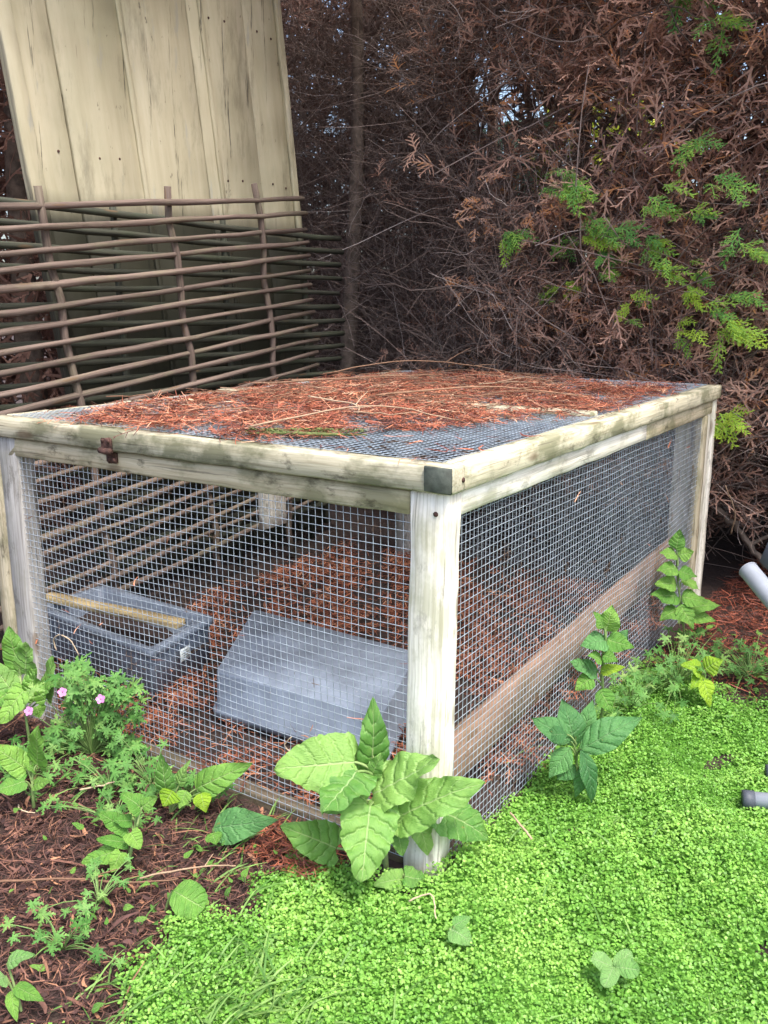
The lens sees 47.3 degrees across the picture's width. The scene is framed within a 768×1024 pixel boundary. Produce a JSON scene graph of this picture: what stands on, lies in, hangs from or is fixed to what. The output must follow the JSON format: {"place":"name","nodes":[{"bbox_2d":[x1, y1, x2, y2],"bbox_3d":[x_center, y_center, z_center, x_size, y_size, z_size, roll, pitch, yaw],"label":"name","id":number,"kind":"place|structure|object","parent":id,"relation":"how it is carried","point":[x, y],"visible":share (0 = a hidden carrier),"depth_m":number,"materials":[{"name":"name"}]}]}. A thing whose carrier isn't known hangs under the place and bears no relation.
{"place":"outdoors","nodes":[
{"label":"outdoors","id":0,"kind":"place"},
{"bbox_2d":[0,318,767,1023],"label":"ground","id":1,"kind":"structure","parent":0,"point":[716,572],"depth_m":2.73,"materials":[{"name":"soil"}]},
{"bbox_2d":[0,725,49,807],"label":"round leaved weed","id":2,"kind":"object","parent":1,"relation":"on","point":[16,763],"visible":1,"depth_m":1.70,"materials":[{"name":"green plant"}]},
{"bbox_2d":[81,792,156,872],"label":"trailing weed","id":3,"kind":"object","parent":1,"relation":"on","point":[110,853],"visible":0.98,"depth_m":1.53,"materials":[{"name":"green plant"}]},
{"bbox_2d":[47,585,212,700],"bbox_3d":[-0.709,0.347,2.408,0.530,0.138,0.291,9,16,32],"label":"plastic trough","id":4,"kind":"object","parent":1,"relation":"on","point":[142,644],"visible":0.65,"depth_m":2.34,"materials":[{"name":"plastic"}]},
{"bbox_2d":[46,592,185,628],"bbox_3d":[-0.760,0.266,2.409,0.518,0.020,0.042,7,15,27],"label":"timber offcut","id":5,"kind":"object","parent":4,"relation":"on","point":[126,614],"visible":0.66,"depth_m":2.38,"materials":[{"name":"beige wood"}]},
{"bbox_2d":[0,711,313,1023],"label":"bark mulch","id":6,"kind":"object","parent":1,"relation":"on","point":[49,861],"visible":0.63,"depth_m":1.52,"materials":[{"name":"brown wood"}]},
{"bbox_2d":[0,950,43,1021],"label":"pale leaved weed","id":7,"kind":"object","parent":6,"relation":"on","point":[25,990],"visible":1,"depth_m":1.21,"materials":[{"name":"green plant"}]},
{"bbox_2d":[0,626,59,744],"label":"round leaved weed","id":8,"kind":"object","parent":6,"relation":"on","point":[17,654],"visible":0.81,"depth_m":1.91,"materials":[{"name":"green plant"}]},
{"bbox_2d":[0,734,91,801],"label":"feathery weed","id":9,"kind":"object","parent":6,"relation":"on","point":[47,775],"visible":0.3,"depth_m":1.84,"materials":[{"name":"green plant"}]},
{"bbox_2d":[0,896,126,969],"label":"feathery weed","id":10,"kind":"object","parent":6,"relation":"on","point":[39,935],"visible":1,"depth_m":1.33,"materials":[{"name":"green plant"}]},
{"bbox_2d":[23,652,151,762],"bbox_3d":[-0.642,0.437,1.882,0.276,0.230,0.168,9,16,32],"label":"pink flowered herb","id":11,"kind":"object","parent":6,"relation":"on","point":[107,722],"visible":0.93,"depth_m":1.88,"materials":[{"name":"green plant"}]},
{"bbox_2d":[0,868,178,882],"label":"dry twig","id":12,"kind":"object","parent":6,"relation":"on","point":[27,880],"visible":0.95,"depth_m":1.48,"materials":[{"name":"brown wood"}]},
{"bbox_2d":[37,853,147,917],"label":"feathery weed","id":13,"kind":"object","parent":6,"relation":"on","point":[93,867],"visible":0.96,"depth_m":1.46,"materials":[{"name":"green plant"}]},
{"bbox_2d":[80,781,116,790],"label":"dry twig","id":14,"kind":"object","parent":6,"relation":"on","point":[81,789],"visible":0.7,"depth_m":1.77,"materials":[{"name":"beige wood"}]},
{"bbox_2d":[36,784,161,828],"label":"feathery weed","id":15,"kind":"object","parent":6,"relation":"on","point":[119,809],"visible":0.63,"depth_m":1.68,"materials":[{"name":"green plant"}]},
{"bbox_2d":[51,753,148,808],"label":"feathery weed","id":16,"kind":"object","parent":6,"relation":"on","point":[121,783],"visible":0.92,"depth_m":1.78,"materials":[{"name":"green plant"}]},
{"bbox_2d":[102,731,200,809],"bbox_3d":[-0.458,0.526,1.776,0.270,0.088,0.134,4,14,15],"label":"feathery weed","id":17,"kind":"object","parent":6,"relation":"on","point":[151,790],"visible":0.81,"depth_m":1.79,"materials":[{"name":"green plant"}]},
{"bbox_2d":[164,879,207,919],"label":"round leaved seedling","id":18,"kind":"object","parent":6,"relation":"on","point":[188,898],"visible":1,"depth_m":1.40,"materials":[{"name":"green plant"}]},
{"bbox_2d":[140,854,235,879],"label":"dry twig","id":19,"kind":"object","parent":6,"relation":"on","point":[158,873],"visible":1,"depth_m":1.51,"materials":[{"name":"beige wood"}]},
{"bbox_2d":[155,754,252,812],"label":"oval leaved weed","id":20,"kind":"object","parent":6,"relation":"on","point":[212,781],"visible":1,"depth_m":1.68,"materials":[{"name":"green plant"}]},
{"bbox_2d":[173,768,236,807],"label":"feathery weed","id":21,"kind":"object","parent":6,"relation":"on","point":[189,784],"visible":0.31,"depth_m":1.73,"materials":[{"name":"green plant"}]},
{"bbox_2d":[0,183,325,650],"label":"wattle hurdle","id":22,"kind":"object","parent":1,"relation":"on","point":[40,205],"visible":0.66,"depth_m":2.69,"materials":[{"name":"brown wood"}]},
{"bbox_2d":[0,0,330,590],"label":"board panel","id":23,"kind":"object","parent":1,"relation":"on","point":[132,99],"visible":0.51,"depth_m":2.99,"materials":[{"name":"beige paint"}]},
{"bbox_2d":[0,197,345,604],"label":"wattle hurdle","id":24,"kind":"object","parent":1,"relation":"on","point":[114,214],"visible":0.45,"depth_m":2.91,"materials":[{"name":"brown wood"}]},
{"bbox_2d":[205,807,277,844],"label":"oval leaved weed","id":25,"kind":"object","parent":1,"relation":"on","point":[233,825],"visible":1,"depth_m":1.59,"materials":[{"name":"green plant"}]},
{"bbox_2d":[0,0,487,546],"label":"hedge conifer","id":26,"kind":"object","parent":1,"relation":"on","point":[12,184],"visible":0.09,"depth_m":4.43,"materials":[{"name":"brown plant"}]},
{"bbox_2d":[0,535,668,850],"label":"cage floor litter","id":27,"kind":"object","parent":1,"relation":"on","point":[341,618],"visible":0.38,"depth_m":2.70,"materials":[{"name":"brown plant"}]},
{"bbox_2d":[213,610,407,759],"bbox_3d":[-0.194,0.409,2.181,0.707,0.114,0.407,9,16,32],"label":"plastic tray","id":28,"kind":"object","parent":27,"relation":"on","point":[390,652],"visible":0.54,"depth_m":2.05,"materials":[{"name":"grey plastic"}]},
{"bbox_2d":[25,439,689,803],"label":"caught litter","id":29,"kind":"object","parent":1,"relation":"on","point":[325,590],"visible":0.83,"depth_m":1.82,"materials":[{"name":"brown plant"}]},
{"bbox_2d":[0,370,721,876],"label":"wire cage","id":30,"kind":"object","parent":1,"relation":"on","point":[428,500],"visible":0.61,"depth_m":1.74,"materials":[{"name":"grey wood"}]},
{"bbox_2d":[53,634,78,654],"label":"dry twig","id":31,"kind":"object","parent":30,"relation":"in","point":[65,637],"visible":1,"depth_m":1.99,"materials":[{"name":"beige wood"}]},
{"bbox_2d":[33,366,700,463],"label":"conifer litter","id":32,"kind":"object","parent":30,"relation":"on","point":[326,419],"visible":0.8,"depth_m":2.05,"materials":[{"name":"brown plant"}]},
{"bbox_2d":[244,427,366,435],"bbox_3d":[-0.146,-0.151,1.631,0.232,0.017,0.035,1,13,3],"label":"mossy stick","id":33,"kind":"object","parent":32,"relation":"on","point":[282,432],"visible":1,"depth_m":1.63,"materials":[{"name":"green wood"}]},
{"bbox_2d":[308,392,366,413],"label":"dry twig","id":34,"kind":"object","parent":32,"relation":"on","point":[337,400],"visible":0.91,"depth_m":1.96,"materials":[{"name":"brown wood"}]},
{"bbox_2d":[277,368,430,383],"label":"dry twig","id":35,"kind":"object","parent":32,"relation":"on","point":[382,375],"visible":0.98,"depth_m":2.36,"materials":[{"name":"brown wood"}]},
{"bbox_2d":[248,405,463,427],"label":"dry twig","id":36,"kind":"object","parent":32,"relation":"on","point":[363,406],"visible":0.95,"depth_m":1.78,"materials":[{"name":"brown wood"}]},
{"bbox_2d":[323,348,521,375],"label":"dry twig","id":37,"kind":"object","parent":32,"relation":"on","point":[419,360],"visible":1,"depth_m":2.68,"materials":[{"name":"brown wood"}]},
{"bbox_2d":[376,386,594,397],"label":"dry twig","id":38,"kind":"object","parent":32,"relation":"on","point":[381,394],"visible":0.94,"depth_m":2.23,"materials":[{"name":"brown wood"}]},
{"bbox_2d":[274,697,487,890],"bbox_3d":[0.001,0.487,1.448,0.363,0.331,0.170,0,13,-2],"label":"broad leaved weed","id":39,"kind":"object","parent":1,"relation":"on","point":[344,775],"visible":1,"depth_m":1.45,"materials":[{"name":"green plant"}]},
{"bbox_2d":[9,624,767,1012],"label":"weeds","id":40,"kind":"object","parent":1,"relation":"on","point":[125,908],"visible":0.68,"depth_m":1.55,"materials":[{"name":"green plant"}]},
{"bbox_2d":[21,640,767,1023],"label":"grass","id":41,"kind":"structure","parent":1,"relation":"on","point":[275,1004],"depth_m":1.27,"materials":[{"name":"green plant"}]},
{"bbox_2d":[31,651,767,1023],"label":"ground cover","id":42,"kind":"object","parent":1,"relation":"on","point":[689,915],"visible":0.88,"depth_m":1.40,"materials":[{"name":"green plant"}]},
{"bbox_2d":[408,893,436,918],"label":"dry twig","id":43,"kind":"object","parent":42,"relation":"on","point":[412,899],"visible":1,"depth_m":1.41,"materials":[{"name":"beige wood"}]},
{"bbox_2d":[448,915,473,945],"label":"pale leaved seedling","id":44,"kind":"object","parent":42,"relation":"on","point":[459,933],"visible":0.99,"depth_m":1.33,"materials":[{"name":"green plant"}]},
{"bbox_2d":[510,812,532,839],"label":"dry twig","id":45,"kind":"object","parent":42,"relation":"on","point":[524,829],"visible":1,"depth_m":1.59,"materials":[{"name":"beige wood"}]},
{"bbox_2d":[532,698,642,802],"bbox_3d":[0.401,0.477,1.742,0.222,0.199,0.099,-3,14,-13],"label":"dark leaved weed","id":46,"kind":"object","parent":42,"relation":"on","point":[588,731],"visible":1,"depth_m":1.72,"materials":[{"name":"green plant"}]},
{"bbox_2d":[570,605,633,718],"bbox_3d":[0.482,0.364,1.961,0.152,0.318,0.067,-4,14,-17],"label":"leafy sprig","id":47,"kind":"object","parent":42,"relation":"on","point":[608,619],"visible":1,"depth_m":1.95,"materials":[{"name":"green plant"}]},
{"bbox_2d":[591,949,639,987],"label":"pale leaved seedling","id":48,"kind":"object","parent":42,"relation":"on","point":[625,964],"visible":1,"depth_m":1.26,"materials":[{"name":"green plant"}]},
{"bbox_2d":[594,647,680,717],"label":"tangled weed","id":49,"kind":"object","parent":42,"relation":"on","point":[635,698],"visible":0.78,"depth_m":2.12,"materials":[{"name":"green plant"}]},
{"bbox_2d":[680,656,722,706],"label":"lime leaved weed","id":50,"kind":"object","parent":42,"relation":"on","point":[711,665],"visible":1,"depth_m":2.13,"materials":[{"name":"green plant"}]},
{"bbox_2d":[739,543,767,809],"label":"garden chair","id":51,"kind":"object","parent":42,"relation":"on","point":[753,576],"visible":1,"depth_m":2.22,"materials":[{"name":"grey plastic"}]},
{"bbox_2d":[281,0,573,503],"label":"hedge conifer","id":52,"kind":"object","parent":1,"relation":"on","point":[358,23],"visible":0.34,"depth_m":4.23,"materials":[{"name":"brown plant"}]},
{"bbox_2d":[425,120,555,269],"bbox_3d":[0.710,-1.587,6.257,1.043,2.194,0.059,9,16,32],"label":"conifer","id":53,"kind":"object","parent":1,"relation":"on","point":[546,124],"visible":0.01,"depth_m":5.90,"materials":[{"name":"plant"}]},
{"bbox_2d":[487,39,500,187],"bbox_3d":[0.688,-1.746,5.781,0.091,2.721,0.058,9,16,32],"label":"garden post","id":54,"kind":"object","parent":1,"relation":"on","point":[494,120],"visible":0.02,"depth_m":5.58,"materials":[{"name":"wood"}]},
{"bbox_2d":[292,0,707,530],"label":"hedge conifer","id":55,"kind":"object","parent":1,"relation":"on","point":[435,47],"visible":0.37,"depth_m":3.84,"materials":[{"name":"red plant"}]},
{"bbox_2d":[235,542,767,890],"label":"needle litter","id":56,"kind":"object","parent":1,"relation":"on","point":[300,863],"visible":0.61,"depth_m":2.54,"materials":[{"name":"brown plant"}]},
{"bbox_2d":[345,0,766,569],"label":"hedge conifer","id":57,"kind":"object","parent":1,"relation":"on","point":[539,13],"visible":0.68,"depth_m":3.31,"materials":[{"name":"brown plant"}]},
{"bbox_2d":[363,0,767,590],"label":"hedge conifer","id":58,"kind":"object","parent":1,"relation":"on","point":[721,44],"visible":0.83,"depth_m":2.96,"materials":[{"name":"red plant"}]},
{"bbox_2d":[725,485,735,533],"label":"dry twig","id":59,"kind":"object","parent":58,"relation":"hanging from","point":[734,512],"visible":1,"depth_m":2.87,"materials":[{"name":"brown wood"}]},
{"bbox_2d":[522,197,767,490],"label":"branch","id":60,"kind":"object","parent":1,"relation":"on","point":[661,274],"visible":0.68,"depth_m":2.87,"materials":[{"name":"brown plant"}]},
{"bbox_2d":[611,619,730,722],"bbox_3d":[0.782,0.387,2.290,0.225,0.125,0.649,9,16,32],"label":"tangled weed","id":61,"kind":"object","parent":1,"relation":"on","point":[675,685],"visible":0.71,"depth_m":2.23,"materials":[{"name":"green plant"}]},
{"bbox_2d":[594,0,767,576],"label":"hedge conifer","id":62,"kind":"object","parent":1,"relation":"on","point":[757,299],"visible":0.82,"depth_m":2.82,"materials":[{"name":"red plant"}]},
{"bbox_2d":[713,505,767,568],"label":"dry twig","id":63,"kind":"object","parent":62,"relation":"attached to","point":[746,540],"visible":0.88,"depth_m":3.04,"materials":[{"name":"brown wood"}]},
{"bbox_2d":[650,529,720,654],"bbox_3d":[0.846,0.228,2.436,0.232,0.366,0.076,-4,14,-18],"label":"leafy sprig","id":64,"kind":"object","parent":1,"relation":"on","point":[692,609],"visible":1,"depth_m":2.42,"materials":[{"name":"green plant"}]},
{"bbox_2d":[675,631,767,684],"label":"tangled weed","id":65,"kind":"object","parent":1,"relation":"on","point":[749,667],"visible":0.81,"depth_m":2.35,"materials":[{"name":"green plant"}]},
{"bbox_2d":[0,0,767,318],"label":"sky","id":66,"kind":"structure","parent":0,"point":[3,236],"materials":[{"name":"white"}]},
{"bbox_2d":[529,87,677,280],"bbox_3d":[1.470,-1.661,5.829,1.142,2.500,0.800,9,16,32],"label":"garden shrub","id":67,"kind":"object","parent":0,"point":[596,135],"visible":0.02,"depth_m":5.58,"materials":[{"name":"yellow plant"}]}
]}

